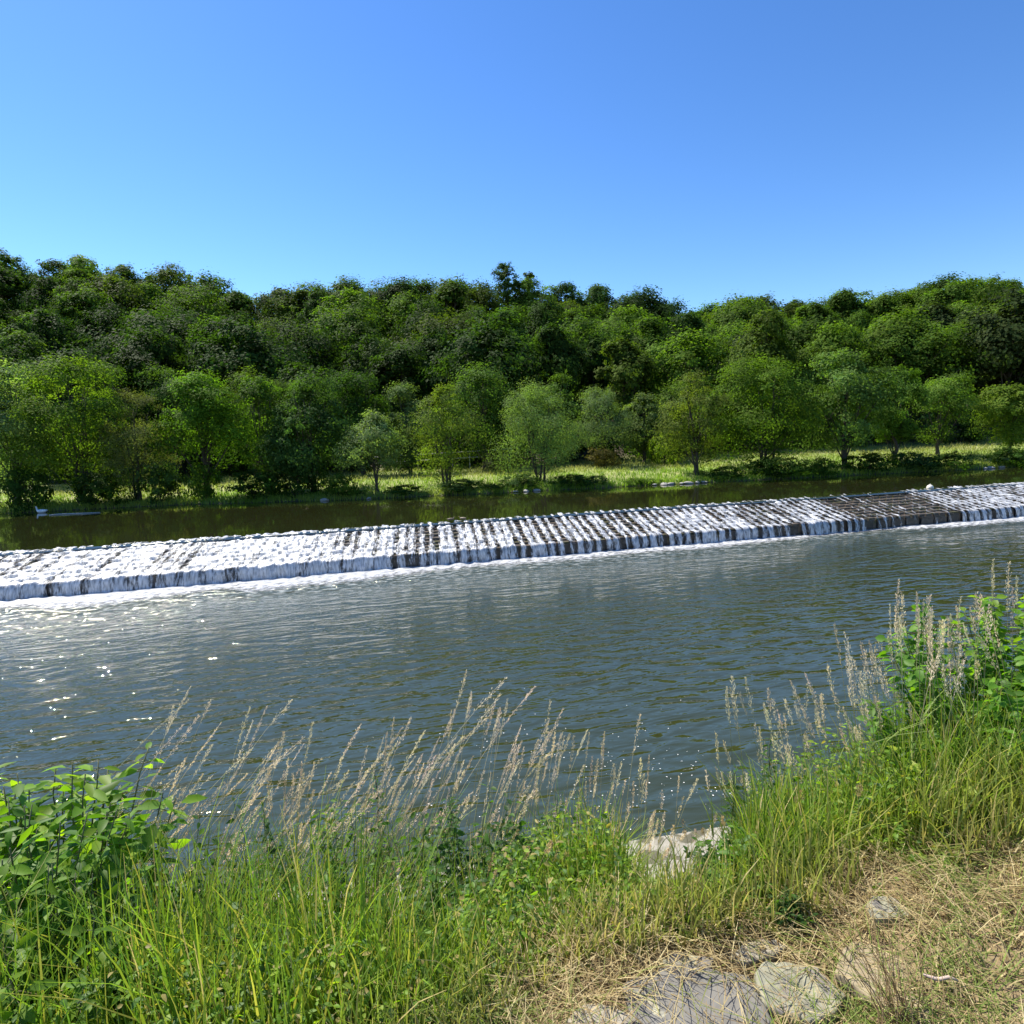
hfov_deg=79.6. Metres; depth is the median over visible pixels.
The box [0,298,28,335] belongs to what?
hillside tree
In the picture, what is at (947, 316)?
hillside tree
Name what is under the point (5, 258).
hillside tree
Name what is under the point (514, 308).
hillside tree
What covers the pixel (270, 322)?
hillside tree
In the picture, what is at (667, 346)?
hillside tree
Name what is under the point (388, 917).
leafy clump
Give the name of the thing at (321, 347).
hillside tree
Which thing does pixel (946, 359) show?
riverside tree
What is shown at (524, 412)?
willow tree
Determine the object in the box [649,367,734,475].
alder tree
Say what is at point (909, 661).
bramble shrub
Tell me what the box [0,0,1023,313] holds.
sky
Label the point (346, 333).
hillside tree
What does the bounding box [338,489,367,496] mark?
bush
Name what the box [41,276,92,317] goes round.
hillside tree
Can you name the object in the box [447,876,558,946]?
leafy clump
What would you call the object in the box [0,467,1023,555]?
river water
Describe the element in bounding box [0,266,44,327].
hillside tree
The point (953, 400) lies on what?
riverside tree
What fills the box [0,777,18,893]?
elder shoot
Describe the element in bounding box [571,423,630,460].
scrub bush
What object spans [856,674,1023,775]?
bramble shrub
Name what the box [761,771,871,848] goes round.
leafy clump
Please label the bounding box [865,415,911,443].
scrub bush
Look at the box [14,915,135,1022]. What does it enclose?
leafy clump
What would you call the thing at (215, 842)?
leafy clump
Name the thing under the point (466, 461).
scrub bush
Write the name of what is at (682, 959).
stone
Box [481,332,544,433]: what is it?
hillside tree
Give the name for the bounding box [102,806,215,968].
leafy clump
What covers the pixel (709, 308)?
hillside tree
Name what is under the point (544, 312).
hillside tree
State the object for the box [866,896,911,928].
stone
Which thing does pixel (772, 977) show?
stone
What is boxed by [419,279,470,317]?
hillside tree
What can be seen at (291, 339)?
hillside tree
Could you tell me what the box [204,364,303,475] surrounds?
riverside tree
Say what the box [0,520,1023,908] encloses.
river water
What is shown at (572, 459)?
scrub bush
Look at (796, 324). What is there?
hillside tree
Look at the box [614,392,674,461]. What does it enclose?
riverside tree
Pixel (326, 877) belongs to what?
leafy clump
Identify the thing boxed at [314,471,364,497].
bush
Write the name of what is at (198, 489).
bush
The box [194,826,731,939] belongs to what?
rock
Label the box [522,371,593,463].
riverside tree
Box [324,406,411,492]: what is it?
ash tree
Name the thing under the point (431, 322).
hillside tree
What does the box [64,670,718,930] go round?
seeding grass
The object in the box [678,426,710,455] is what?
scrub bush
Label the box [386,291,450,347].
hillside tree
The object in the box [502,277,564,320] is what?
hillside tree
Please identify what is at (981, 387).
hillside tree
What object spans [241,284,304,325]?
hillside tree
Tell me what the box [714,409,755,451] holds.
scrub bush
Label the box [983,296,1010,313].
hillside tree
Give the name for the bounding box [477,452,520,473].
bush
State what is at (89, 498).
bush
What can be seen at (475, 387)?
riverside tree
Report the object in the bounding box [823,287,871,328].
hillside tree
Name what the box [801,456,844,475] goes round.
bush
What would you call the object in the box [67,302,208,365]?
hillside tree
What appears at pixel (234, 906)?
leafy clump
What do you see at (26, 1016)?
elder shrub
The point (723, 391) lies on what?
riverside tree
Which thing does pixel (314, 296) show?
hillside tree
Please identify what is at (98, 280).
hillside tree
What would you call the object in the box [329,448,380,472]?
scrub bush
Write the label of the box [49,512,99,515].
driftwood
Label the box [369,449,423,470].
scrub bush
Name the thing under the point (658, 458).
bush
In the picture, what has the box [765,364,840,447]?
riverside tree
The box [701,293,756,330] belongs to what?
hillside tree
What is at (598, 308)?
hillside tree
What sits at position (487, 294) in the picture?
hillside tree
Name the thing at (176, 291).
hillside tree
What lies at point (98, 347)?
hillside tree
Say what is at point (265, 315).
hillside tree
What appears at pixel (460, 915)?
ground cover
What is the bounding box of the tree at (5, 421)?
[0,355,70,498]
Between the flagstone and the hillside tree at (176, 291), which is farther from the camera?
the hillside tree at (176, 291)
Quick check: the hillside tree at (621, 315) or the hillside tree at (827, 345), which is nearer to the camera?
the hillside tree at (827, 345)
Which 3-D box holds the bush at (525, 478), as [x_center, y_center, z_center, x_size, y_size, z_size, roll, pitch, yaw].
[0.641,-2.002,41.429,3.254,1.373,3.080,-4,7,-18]
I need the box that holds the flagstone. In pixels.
[622,962,772,1023]
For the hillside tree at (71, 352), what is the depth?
60.15 m
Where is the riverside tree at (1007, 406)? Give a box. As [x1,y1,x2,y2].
[964,381,1023,448]
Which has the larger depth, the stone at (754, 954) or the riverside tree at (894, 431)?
the riverside tree at (894, 431)
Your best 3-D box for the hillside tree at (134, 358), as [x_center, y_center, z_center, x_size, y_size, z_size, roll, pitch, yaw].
[-35.166,-10.700,60.156,10.749,15.789,12.725,-5,7,-25]
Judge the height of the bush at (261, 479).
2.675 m
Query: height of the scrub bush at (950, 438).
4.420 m
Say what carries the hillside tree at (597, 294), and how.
on the ground at (992, 958)
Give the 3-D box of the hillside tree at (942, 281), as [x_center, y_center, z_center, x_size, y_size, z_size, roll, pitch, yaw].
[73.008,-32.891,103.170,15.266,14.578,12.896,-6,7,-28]
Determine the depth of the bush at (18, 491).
39.86 m
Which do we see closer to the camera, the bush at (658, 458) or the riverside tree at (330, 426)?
the riverside tree at (330, 426)
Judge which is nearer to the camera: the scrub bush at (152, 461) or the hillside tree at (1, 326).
the scrub bush at (152, 461)
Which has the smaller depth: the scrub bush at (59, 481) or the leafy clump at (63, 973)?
the leafy clump at (63, 973)
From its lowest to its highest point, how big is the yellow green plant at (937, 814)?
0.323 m
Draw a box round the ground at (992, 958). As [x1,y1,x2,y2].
[0,378,1023,1023]
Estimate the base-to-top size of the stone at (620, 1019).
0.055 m
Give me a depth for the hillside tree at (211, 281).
97.90 m
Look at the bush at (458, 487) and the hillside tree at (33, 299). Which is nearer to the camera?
the bush at (458, 487)
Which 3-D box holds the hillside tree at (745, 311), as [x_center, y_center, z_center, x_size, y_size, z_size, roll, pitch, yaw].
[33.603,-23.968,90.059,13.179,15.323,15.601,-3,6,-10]
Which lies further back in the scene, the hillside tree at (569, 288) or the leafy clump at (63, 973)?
the hillside tree at (569, 288)
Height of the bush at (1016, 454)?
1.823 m
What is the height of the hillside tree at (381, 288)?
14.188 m
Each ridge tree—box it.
[488,261,527,310]
[517,271,536,301]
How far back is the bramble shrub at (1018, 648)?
3.04 m
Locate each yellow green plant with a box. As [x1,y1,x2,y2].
[818,804,917,855]
[871,745,992,838]
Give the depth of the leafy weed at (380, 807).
3.18 m
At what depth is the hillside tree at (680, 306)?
102.42 m
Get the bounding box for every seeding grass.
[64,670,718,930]
[678,558,1023,858]
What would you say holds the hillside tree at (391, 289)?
on the ground at (992, 958)
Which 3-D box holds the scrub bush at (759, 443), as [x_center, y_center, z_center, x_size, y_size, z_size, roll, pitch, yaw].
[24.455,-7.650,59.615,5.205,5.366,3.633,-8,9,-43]
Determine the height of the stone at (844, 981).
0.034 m
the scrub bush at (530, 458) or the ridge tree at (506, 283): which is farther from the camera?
the ridge tree at (506, 283)
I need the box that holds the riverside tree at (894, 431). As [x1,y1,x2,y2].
[861,364,931,460]
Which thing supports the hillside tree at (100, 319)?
on the ground at (992, 958)
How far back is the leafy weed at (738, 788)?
2.87 m
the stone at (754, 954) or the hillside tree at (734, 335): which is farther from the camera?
the hillside tree at (734, 335)
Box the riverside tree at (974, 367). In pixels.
[953,304,1017,414]
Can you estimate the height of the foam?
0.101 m
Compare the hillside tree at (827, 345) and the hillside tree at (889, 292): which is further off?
the hillside tree at (889, 292)
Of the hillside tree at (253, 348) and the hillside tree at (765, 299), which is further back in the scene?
the hillside tree at (765, 299)
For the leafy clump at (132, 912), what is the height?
0.646 m
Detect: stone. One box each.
[567,1003,632,1023]
[656,952,714,974]
[729,938,790,968]
[754,961,845,1023]
[834,941,930,1023]
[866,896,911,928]
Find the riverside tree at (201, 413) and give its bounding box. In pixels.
[144,366,270,498]
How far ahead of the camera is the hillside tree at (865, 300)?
97.67 m
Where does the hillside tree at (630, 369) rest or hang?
on the ground at (992, 958)
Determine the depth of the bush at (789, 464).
42.32 m
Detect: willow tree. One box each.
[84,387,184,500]
[485,378,597,481]
[562,384,643,458]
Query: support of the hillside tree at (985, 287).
on the ground at (992, 958)
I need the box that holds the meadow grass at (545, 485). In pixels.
[0,433,1023,513]
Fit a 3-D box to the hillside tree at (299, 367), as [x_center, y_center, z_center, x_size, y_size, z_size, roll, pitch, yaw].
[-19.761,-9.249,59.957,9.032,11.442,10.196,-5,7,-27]
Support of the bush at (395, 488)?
on the ground at (992, 958)
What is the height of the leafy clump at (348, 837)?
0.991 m
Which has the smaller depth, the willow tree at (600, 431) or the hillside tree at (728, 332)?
the willow tree at (600, 431)
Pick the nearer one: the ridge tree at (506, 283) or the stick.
the stick
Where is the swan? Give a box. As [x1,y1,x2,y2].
[35,507,46,512]
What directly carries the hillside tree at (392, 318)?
on the ground at (992, 958)
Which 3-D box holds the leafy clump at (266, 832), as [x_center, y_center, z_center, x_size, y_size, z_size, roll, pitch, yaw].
[-1.104,1.800,2.802,0.397,0.998,0.435,-2,6,0]
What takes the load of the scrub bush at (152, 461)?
on the ground at (992, 958)
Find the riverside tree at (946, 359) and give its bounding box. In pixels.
[917,320,987,418]
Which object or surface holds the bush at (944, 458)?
on the ground at (992, 958)
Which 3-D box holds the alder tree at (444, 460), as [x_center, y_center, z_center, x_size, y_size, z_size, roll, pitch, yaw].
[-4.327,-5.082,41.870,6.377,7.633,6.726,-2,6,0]
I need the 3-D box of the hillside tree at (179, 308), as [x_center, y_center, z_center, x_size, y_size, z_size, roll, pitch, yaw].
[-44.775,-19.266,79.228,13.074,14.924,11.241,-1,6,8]
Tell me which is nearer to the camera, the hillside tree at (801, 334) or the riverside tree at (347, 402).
the riverside tree at (347, 402)
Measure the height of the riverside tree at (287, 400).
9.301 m
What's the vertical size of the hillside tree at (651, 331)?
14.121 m
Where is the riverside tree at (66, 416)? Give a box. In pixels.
[0,349,145,502]
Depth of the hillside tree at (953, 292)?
87.83 m
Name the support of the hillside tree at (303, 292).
on the ground at (992, 958)
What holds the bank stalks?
on the ground at (992, 958)
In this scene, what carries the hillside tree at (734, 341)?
on the ground at (992, 958)
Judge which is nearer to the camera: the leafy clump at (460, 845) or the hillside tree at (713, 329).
the leafy clump at (460, 845)
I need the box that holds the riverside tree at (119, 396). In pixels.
[68,361,162,481]
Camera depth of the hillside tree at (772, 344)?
59.52 m
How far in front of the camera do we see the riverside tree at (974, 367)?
67.52 m
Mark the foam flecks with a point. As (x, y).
(586, 766)
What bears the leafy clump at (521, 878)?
on the ground at (992, 958)
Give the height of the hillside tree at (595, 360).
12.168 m
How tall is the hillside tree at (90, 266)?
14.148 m
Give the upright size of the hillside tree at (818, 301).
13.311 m
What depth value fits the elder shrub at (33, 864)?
2.20 m
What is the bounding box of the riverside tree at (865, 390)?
[797,347,917,470]
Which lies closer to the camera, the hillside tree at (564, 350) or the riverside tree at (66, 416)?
the riverside tree at (66, 416)
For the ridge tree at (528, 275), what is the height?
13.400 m
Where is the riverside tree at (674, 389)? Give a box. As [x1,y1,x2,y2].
[639,376,717,457]
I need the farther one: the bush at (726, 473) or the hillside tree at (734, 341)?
the hillside tree at (734, 341)
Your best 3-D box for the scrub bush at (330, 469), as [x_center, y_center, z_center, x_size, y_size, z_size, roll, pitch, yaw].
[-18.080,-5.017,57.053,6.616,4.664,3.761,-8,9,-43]
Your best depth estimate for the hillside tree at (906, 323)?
63.13 m
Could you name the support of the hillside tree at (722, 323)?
on the ground at (992, 958)
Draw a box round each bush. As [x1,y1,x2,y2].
[0,453,71,485]
[0,463,59,513]
[47,441,90,483]
[67,472,132,507]
[89,451,150,480]
[121,457,187,504]
[136,451,180,478]
[178,440,216,475]
[180,459,221,500]
[207,445,252,476]
[217,467,290,499]
[266,458,328,497]
[303,442,339,473]
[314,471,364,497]
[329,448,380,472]
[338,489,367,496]
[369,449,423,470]
[382,484,428,495]
[418,443,458,468]
[437,478,489,494]
[445,430,497,467]
[475,482,517,489]
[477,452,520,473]
[496,472,541,492]
[498,439,532,465]
[536,446,587,463]
[547,474,591,487]
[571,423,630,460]
[578,474,608,486]
[584,446,625,467]
[622,437,654,458]
[622,478,663,484]
[646,430,687,465]
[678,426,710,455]
[696,465,746,479]
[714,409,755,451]
[735,453,823,478]
[742,412,786,450]
[784,416,832,449]
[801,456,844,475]
[831,409,865,446]
[840,451,898,472]
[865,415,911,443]
[886,450,944,470]
[909,411,965,444]
[914,450,981,470]
[951,415,997,442]
[974,445,1023,467]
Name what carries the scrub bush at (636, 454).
on the ground at (992, 958)
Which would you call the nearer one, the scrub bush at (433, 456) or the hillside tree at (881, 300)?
the scrub bush at (433, 456)
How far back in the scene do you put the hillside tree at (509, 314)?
72.81 m
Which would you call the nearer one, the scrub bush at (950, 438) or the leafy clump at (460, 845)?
the leafy clump at (460, 845)
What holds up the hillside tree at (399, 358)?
on the ground at (992, 958)
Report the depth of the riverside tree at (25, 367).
52.94 m
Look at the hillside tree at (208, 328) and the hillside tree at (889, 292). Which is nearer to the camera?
the hillside tree at (208, 328)
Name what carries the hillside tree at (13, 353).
on the ground at (992, 958)
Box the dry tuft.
[821,878,968,1023]
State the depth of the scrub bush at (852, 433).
59.22 m
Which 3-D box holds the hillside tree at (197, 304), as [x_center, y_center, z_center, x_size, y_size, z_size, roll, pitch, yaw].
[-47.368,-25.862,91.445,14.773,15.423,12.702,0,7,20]
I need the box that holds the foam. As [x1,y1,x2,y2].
[0,516,1023,608]
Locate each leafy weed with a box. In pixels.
[367,771,393,914]
[440,796,463,891]
[550,795,563,846]
[719,763,746,859]
[761,733,784,818]
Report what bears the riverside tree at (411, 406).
on the ground at (992, 958)
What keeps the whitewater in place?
on the weir
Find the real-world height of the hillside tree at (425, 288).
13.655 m
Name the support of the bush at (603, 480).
on the ground at (992, 958)
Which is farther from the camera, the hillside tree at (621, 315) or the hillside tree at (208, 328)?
the hillside tree at (621, 315)
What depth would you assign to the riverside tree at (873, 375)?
62.11 m
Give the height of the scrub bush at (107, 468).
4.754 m
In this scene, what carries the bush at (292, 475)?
on the ground at (992, 958)
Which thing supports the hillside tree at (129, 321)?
on the ground at (992, 958)
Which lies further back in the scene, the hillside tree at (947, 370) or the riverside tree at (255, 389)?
the hillside tree at (947, 370)
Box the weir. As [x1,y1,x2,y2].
[0,485,1023,598]
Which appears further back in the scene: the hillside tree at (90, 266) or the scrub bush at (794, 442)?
the hillside tree at (90, 266)
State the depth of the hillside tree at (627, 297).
101.53 m
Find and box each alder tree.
[397,380,493,488]
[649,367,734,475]
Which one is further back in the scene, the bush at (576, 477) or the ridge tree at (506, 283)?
the ridge tree at (506, 283)
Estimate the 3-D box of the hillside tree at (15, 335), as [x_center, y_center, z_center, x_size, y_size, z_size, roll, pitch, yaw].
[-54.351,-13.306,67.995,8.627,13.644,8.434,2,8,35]
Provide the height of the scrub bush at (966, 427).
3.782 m
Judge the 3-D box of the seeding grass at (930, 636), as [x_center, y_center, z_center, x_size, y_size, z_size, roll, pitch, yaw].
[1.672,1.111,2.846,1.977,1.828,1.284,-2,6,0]
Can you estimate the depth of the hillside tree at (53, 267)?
100.18 m
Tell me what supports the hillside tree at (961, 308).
on the ground at (992, 958)
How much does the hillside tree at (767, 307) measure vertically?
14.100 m
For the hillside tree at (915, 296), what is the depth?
95.78 m
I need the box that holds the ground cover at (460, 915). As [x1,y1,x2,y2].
[4,721,1023,1023]
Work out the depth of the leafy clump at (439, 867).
2.39 m
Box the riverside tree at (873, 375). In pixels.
[837,356,915,434]
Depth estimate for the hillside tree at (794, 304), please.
96.67 m
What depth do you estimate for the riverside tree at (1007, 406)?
48.52 m
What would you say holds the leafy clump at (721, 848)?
on the ground at (992, 958)
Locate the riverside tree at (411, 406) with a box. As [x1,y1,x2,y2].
[382,377,439,473]
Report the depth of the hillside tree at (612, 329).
75.08 m
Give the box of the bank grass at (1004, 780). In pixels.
[0,652,1023,1023]
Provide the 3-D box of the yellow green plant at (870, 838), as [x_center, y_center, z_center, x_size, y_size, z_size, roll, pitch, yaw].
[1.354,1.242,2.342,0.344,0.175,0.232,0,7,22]
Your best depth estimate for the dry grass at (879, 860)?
1.85 m
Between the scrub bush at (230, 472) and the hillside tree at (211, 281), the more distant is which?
the hillside tree at (211, 281)
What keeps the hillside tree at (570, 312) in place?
on the ground at (992, 958)
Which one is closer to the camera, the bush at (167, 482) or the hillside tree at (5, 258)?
the bush at (167, 482)
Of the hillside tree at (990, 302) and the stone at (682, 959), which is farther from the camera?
the hillside tree at (990, 302)
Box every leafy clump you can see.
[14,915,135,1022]
[53,899,192,1013]
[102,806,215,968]
[148,832,253,965]
[184,902,300,1023]
[219,793,309,929]
[241,847,367,1013]
[309,795,386,941]
[323,887,447,1019]
[368,811,453,946]
[381,859,479,963]
[431,780,522,911]
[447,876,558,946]
[482,807,559,906]
[504,855,595,924]
[683,831,727,879]
[695,812,798,901]
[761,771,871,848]
[767,880,817,935]
[906,721,1002,783]
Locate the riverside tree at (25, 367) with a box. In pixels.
[0,357,74,484]
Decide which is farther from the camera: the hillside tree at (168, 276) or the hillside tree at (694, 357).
the hillside tree at (168, 276)
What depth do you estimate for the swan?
38.99 m
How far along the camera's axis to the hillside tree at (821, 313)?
78.87 m
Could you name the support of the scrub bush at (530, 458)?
on the ground at (992, 958)
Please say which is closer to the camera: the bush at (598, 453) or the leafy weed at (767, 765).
the leafy weed at (767, 765)
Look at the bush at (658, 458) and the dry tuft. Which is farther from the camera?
the bush at (658, 458)
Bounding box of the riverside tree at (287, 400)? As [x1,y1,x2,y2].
[263,376,346,474]
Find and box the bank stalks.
[81,760,877,1003]
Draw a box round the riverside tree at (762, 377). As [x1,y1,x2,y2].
[696,351,841,468]
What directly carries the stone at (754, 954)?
on the ground at (992, 958)
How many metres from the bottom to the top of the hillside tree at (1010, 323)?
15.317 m
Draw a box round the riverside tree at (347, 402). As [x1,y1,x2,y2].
[319,367,401,475]
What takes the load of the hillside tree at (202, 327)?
on the ground at (992, 958)
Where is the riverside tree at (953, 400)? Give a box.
[903,369,988,454]
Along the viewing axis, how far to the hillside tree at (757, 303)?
97.39 m
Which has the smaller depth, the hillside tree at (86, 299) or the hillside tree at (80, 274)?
the hillside tree at (86, 299)
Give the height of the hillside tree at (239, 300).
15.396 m
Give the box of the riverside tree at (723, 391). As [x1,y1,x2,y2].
[697,370,758,452]
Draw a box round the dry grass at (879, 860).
[290,786,1023,1023]
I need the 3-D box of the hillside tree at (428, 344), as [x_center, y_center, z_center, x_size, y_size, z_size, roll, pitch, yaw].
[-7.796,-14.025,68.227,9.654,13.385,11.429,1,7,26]
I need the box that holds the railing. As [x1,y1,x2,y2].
[375,448,511,469]
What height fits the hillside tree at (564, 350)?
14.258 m
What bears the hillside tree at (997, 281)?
on the ground at (992, 958)
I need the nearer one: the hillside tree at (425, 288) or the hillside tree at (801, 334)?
the hillside tree at (801, 334)
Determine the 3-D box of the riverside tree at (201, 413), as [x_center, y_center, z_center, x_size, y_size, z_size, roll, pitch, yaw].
[-20.730,-5.241,42.109,7.367,9.389,6.253,0,7,24]
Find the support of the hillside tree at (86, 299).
on the ground at (992, 958)
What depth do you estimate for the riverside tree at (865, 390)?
43.84 m
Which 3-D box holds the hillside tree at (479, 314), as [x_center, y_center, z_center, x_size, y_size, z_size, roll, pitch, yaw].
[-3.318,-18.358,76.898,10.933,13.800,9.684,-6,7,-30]
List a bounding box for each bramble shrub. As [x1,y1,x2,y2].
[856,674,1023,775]
[875,603,1023,750]
[956,594,1023,711]
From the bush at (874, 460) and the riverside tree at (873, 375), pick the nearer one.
the bush at (874, 460)
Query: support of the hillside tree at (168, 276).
on the ground at (992, 958)
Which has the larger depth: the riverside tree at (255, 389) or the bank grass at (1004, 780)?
the riverside tree at (255, 389)
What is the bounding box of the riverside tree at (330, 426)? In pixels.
[250,368,362,492]
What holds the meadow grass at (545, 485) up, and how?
on the ground at (992, 958)
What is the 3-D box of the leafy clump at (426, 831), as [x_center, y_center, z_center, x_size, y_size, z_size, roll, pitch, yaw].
[-0.391,1.733,2.702,0.351,0.806,0.400,2,8,34]
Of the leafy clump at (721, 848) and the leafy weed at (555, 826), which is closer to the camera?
the leafy clump at (721, 848)
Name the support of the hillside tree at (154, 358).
on the ground at (992, 958)
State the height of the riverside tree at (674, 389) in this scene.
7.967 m
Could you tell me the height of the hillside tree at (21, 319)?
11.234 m
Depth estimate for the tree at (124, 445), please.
41.66 m
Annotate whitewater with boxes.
[0,482,1023,600]
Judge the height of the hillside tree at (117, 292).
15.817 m
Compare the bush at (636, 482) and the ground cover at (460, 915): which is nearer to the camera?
the ground cover at (460, 915)
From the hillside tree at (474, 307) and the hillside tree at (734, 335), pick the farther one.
the hillside tree at (474, 307)
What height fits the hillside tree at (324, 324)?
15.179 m
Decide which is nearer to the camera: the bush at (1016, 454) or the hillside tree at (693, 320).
the bush at (1016, 454)
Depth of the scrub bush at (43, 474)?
59.40 m
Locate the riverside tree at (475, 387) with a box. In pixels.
[417,360,528,470]
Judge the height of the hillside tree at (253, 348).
15.609 m
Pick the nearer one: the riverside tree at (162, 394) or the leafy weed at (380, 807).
the leafy weed at (380, 807)
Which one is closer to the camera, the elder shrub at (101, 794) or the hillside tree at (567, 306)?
the elder shrub at (101, 794)
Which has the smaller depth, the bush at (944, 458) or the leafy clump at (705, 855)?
the leafy clump at (705, 855)
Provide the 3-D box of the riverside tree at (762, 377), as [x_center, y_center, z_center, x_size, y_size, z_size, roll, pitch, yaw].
[18.971,-7.271,45.560,11.330,9.205,9.804,-2,6,0]
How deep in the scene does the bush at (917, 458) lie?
43.93 m
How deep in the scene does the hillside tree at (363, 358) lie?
65.77 m
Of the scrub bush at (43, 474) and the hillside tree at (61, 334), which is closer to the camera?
the scrub bush at (43, 474)
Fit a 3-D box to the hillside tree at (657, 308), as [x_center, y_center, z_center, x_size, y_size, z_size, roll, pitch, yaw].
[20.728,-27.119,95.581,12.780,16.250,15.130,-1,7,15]
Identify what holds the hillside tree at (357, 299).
on the ground at (992, 958)
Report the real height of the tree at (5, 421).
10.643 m
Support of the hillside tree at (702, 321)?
on the ground at (992, 958)
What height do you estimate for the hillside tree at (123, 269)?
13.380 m
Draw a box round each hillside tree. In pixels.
[0,247,39,330]
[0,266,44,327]
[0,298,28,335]
[0,305,89,387]
[0,322,8,336]
[0,328,64,400]
[0,338,49,412]
[0,339,132,470]
[10,275,63,315]
[14,311,36,332]
[18,258,69,295]
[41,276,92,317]
[44,285,113,358]
[52,253,102,291]
[53,268,151,310]
[59,334,118,373]
[62,265,103,290]
[65,302,131,360]
[66,273,154,327]
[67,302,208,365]
[89,319,198,463]
[94,262,161,306]
[117,301,202,338]
[117,310,146,340]
[120,337,176,451]
[130,261,195,310]
[135,280,174,314]
[148,281,235,321]
[161,266,245,308]
[164,284,210,320]
[173,310,231,357]
[173,316,257,450]
[177,313,320,458]
[212,287,262,328]
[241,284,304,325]
[249,305,304,336]
[254,315,316,377]
[260,317,360,374]
[261,326,322,370]
[262,279,334,326]
[270,358,349,444]
[289,302,396,376]
[294,285,329,328]
[302,286,394,333]
[313,304,385,370]
[317,273,384,316]
[329,332,400,414]
[348,274,438,321]
[355,342,443,428]
[365,275,434,339]
[376,289,427,343]
[378,337,410,387]
[379,307,487,407]
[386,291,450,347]
[390,325,462,409]
[403,278,437,302]
[411,311,582,459]
[418,273,495,312]
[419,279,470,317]
[447,304,490,318]
[454,306,503,342]
[460,307,537,410]
[462,282,505,314]
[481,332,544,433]
[500,299,538,338]
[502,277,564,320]
[517,292,577,339]
[529,312,624,422]
[532,319,591,415]
[550,279,590,308]
[551,298,590,324]
[556,307,585,336]
[576,331,612,421]
[578,302,611,331]
[579,283,623,320]
[589,316,641,360]
[590,303,664,337]
[593,333,661,452]
[604,284,682,332]
[609,314,672,421]
[610,291,673,314]
[642,325,742,428]
[648,338,696,401]
[661,308,715,388]
[664,295,708,322]
[667,311,720,340]
[669,324,723,356]
[693,300,727,318]
[697,331,743,383]
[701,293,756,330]
[704,303,795,341]
[705,295,792,333]
[709,318,784,346]
[710,296,771,313]
[710,304,810,418]
[710,328,762,383]
[729,314,891,389]
[751,291,801,319]
[751,300,781,321]
[783,297,807,319]
[790,314,834,348]
[792,317,870,432]
[793,297,845,342]
[801,294,836,306]
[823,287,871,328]
[824,289,895,319]
[844,310,883,334]
[845,328,879,365]
[858,319,1001,434]
[859,305,970,423]
[863,290,915,324]
[869,286,921,308]
[892,279,945,314]
[905,271,965,301]
[912,297,967,333]
[913,278,987,320]
[941,272,1018,306]
[941,318,1018,420]
[944,282,1023,402]
[950,300,980,317]
[974,274,1014,286]
[975,294,1003,309]
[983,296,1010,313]
[998,277,1022,292]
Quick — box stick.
[923,973,957,981]
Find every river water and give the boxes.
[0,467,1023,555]
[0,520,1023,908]
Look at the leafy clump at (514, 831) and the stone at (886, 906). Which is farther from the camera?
the leafy clump at (514, 831)
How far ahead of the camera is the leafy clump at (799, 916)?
1.99 m
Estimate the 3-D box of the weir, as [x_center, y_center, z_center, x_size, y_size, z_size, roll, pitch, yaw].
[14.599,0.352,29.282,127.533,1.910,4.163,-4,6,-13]
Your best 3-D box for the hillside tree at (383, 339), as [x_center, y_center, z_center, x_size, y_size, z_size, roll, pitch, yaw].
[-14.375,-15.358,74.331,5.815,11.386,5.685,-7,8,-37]
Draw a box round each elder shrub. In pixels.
[0,742,207,984]
[0,797,148,1015]
[0,857,153,1023]
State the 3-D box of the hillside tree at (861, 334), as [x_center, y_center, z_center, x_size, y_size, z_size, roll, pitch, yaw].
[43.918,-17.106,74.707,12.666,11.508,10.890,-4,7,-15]
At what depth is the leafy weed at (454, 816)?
3.13 m
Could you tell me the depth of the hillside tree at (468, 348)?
57.66 m
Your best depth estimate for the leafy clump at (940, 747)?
2.47 m
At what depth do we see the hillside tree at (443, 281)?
98.11 m
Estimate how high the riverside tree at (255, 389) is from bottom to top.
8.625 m
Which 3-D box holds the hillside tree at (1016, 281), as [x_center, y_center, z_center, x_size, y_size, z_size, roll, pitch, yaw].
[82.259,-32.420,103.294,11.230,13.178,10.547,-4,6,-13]
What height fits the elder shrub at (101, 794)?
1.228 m
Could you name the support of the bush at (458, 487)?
on the ground at (992, 958)
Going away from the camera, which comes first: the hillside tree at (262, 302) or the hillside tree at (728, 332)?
the hillside tree at (728, 332)
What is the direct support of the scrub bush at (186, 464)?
on the ground at (992, 958)
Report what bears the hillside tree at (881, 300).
on the ground at (992, 958)
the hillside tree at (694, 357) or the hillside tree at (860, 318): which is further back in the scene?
the hillside tree at (860, 318)
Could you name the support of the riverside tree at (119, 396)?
on the ground at (992, 958)
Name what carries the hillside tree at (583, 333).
on the ground at (992, 958)
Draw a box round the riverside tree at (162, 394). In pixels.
[128,362,214,480]
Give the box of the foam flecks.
[417,688,720,829]
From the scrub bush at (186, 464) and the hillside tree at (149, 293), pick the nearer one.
the scrub bush at (186, 464)
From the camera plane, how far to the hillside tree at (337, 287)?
99.11 m
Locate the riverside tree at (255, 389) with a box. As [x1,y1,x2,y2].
[233,373,304,492]
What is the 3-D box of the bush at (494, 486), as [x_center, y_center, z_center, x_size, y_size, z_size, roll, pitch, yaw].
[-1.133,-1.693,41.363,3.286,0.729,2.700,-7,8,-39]
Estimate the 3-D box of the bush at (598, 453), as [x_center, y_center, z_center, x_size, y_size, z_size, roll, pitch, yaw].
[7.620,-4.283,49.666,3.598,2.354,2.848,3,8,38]

